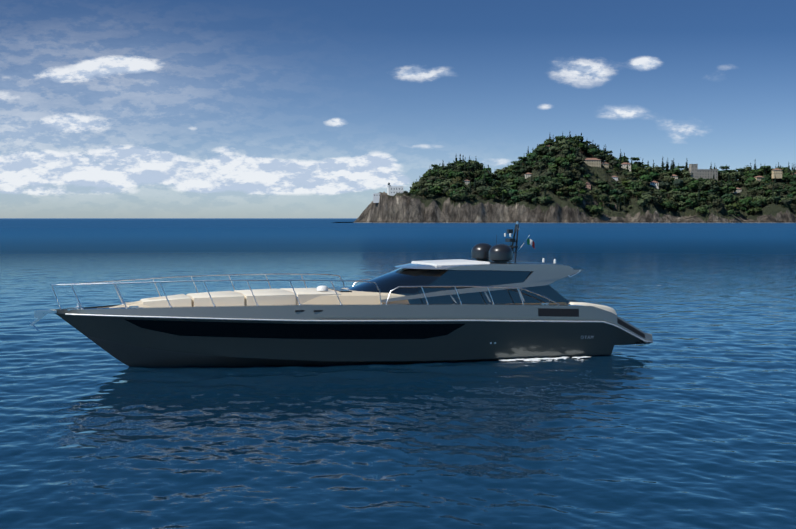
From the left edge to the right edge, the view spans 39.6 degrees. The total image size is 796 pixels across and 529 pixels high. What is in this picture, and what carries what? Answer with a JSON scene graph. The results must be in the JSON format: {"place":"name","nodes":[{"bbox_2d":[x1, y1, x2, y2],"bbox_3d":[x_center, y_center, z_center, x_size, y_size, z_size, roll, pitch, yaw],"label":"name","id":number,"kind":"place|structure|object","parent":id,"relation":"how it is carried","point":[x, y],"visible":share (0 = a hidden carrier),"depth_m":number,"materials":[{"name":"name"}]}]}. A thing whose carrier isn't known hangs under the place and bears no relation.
{"place":"outdoors","nodes":[
{"label":"outdoors","id":0,"kind":"place"},
{"bbox_2d":[0,218,795,528],"bbox_3d":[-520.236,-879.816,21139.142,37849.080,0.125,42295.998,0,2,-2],"label":"sea","id":1,"kind":"structure","parent":0,"point":[686,419],"depth_m":36.88,"materials":[{"name":"liquid"}]},
{"bbox_2d":[55,304,652,366],"bbox_3d":[-1.702,3.264,48.857,26.000,3.520,6.340,-1,3,-18],"label":"yacht hull","id":2,"kind":"object","parent":1,"relation":"on","point":[151,342],"visible":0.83,"depth_m":46.00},
{"bbox_2d":[30,302,548,343],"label":"deck fittings","id":3,"kind":"object","parent":2,"relation":"attached to","point":[39,314],"visible":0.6,"depth_m":44.67,"materials":[{"name":"silver metal"}]},
{"bbox_2d":[51,288,589,311],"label":"deck","id":4,"kind":"structure","parent":2,"relation":"on","point":[359,298],"depth_m":46.45,"materials":[{"name":"beige wood"}]},
{"bbox_2d":[141,285,351,306],"bbox_3d":[-6.506,1.423,47.221,8.700,1.048,3.800,-1,3,-18],"label":"sunpad","id":5,"kind":"object","parent":4,"relation":"on","point":[275,296],"visible":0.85,"depth_m":45.81,"materials":[{"name":"white fabric"}]},
{"bbox_2d":[51,273,559,308],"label":"yacht rails","id":6,"kind":"object","parent":4,"relation":"attached to","point":[154,282],"visible":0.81,"depth_m":46.21,"materials":[{"name":"silver metal"}]},
{"bbox_2d":[65,313,652,342],"bbox_3d":[-1.441,2.702,48.918,25.460,1.797,6.432,-1,3,-18],"label":"rub rail","id":7,"kind":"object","parent":2,"relation":"attached to","point":[350,320],"depth_m":45.50,"materials":[{"name":"silver metal"}]},
{"bbox_2d":[500,356,587,361],"bbox_3d":[6.574,4.117,48.090,4.410,0.050,1.264,-1,3,-18],"label":"water foam","id":8,"kind":"object","parent":1,"relation":"on","point":[534,359],"visible":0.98,"depth_m":48.00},
{"bbox_2d":[333,149,795,222],"bbox_3d":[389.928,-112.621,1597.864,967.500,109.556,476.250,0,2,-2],"label":"headland rock","id":9,"kind":"object","parent":1,"relation":"on","point":[403,207],"visible":0.42,"depth_m":1408.18,"materials":[{"name":"grey stone"}]},
{"bbox_2d":[373,145,795,202],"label":"buildings","id":10,"kind":"structure","parent":9,"relation":"on","point":[695,171],"depth_m":1506.81,"materials":[{"name":"white paint"}]},
{"bbox_2d":[403,133,795,217],"bbox_3d":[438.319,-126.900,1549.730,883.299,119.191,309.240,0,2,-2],"label":"forest trees","id":11,"kind":"object","parent":9,"relation":"on","point":[508,179],"visible":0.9,"depth_m":1466.72,"materials":[{"name":"green plant"}]},
{"bbox_2d":[0,0,795,217],"label":"sky","id":12,"kind":"structure","parent":0,"point":[109,108],"materials":[{"name":"blue"}]},
{"bbox_2d":[381,263,581,302],"bbox_3d":[3.126,0.676,50.316,9.650,1.570,4.662,-1,3,-18],"label":"cabin superstructure","id":13,"kind":"object","parent":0,"point":[543,274],"visible":0.69,"depth_m":48.53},
{"bbox_2d":[348,268,568,303],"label":"cabin windows","id":14,"kind":"structure","parent":13,"relation":"in","point":[388,282],"depth_m":48.09,"materials":[{"name":"black glass"}]},
{"bbox_2d":[411,259,562,265],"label":"yacht top panels","id":15,"kind":"object","parent":13,"relation":"on","point":[448,262],"visible":0.75,"depth_m":49.45,"materials":[{"name":"white plastic"}]},
{"bbox_2d":[471,220,579,276],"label":"yacht mast radomes","id":16,"kind":"object","parent":13,"relation":"on","point":[499,253],"visible":0.96,"depth_m":50.75,"materials":[{"name":"black plastic"}]},
{"bbox_2d":[527,239,534,248],"bbox_3d":[6.162,-0.963,51.240,0.399,0.500,0.082,-1,3,-18],"label":"flag","id":17,"kind":"object","parent":16,"relation":"attached to","point":[530,242],"visible":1,"depth_m":51.21,"materials":[{"name":"multicoloured fabric"}]},
{"bbox_2d":[504,227,519,251],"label":"lights","id":18,"kind":"object","parent":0,"point":[512,247],"visible":0.75,"depth_m":50.73},
{"bbox_2d":[565,299,616,314],"bbox_3d":[8.096,1.947,51.982,2.300,0.751,4.888,-1,3,-18],"label":"stern cushion","id":19,"kind":"object","parent":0,"point":[603,307],"visible":0.35,"depth_m":49.86,"materials":[{"name":"white fabric"}]}
]}

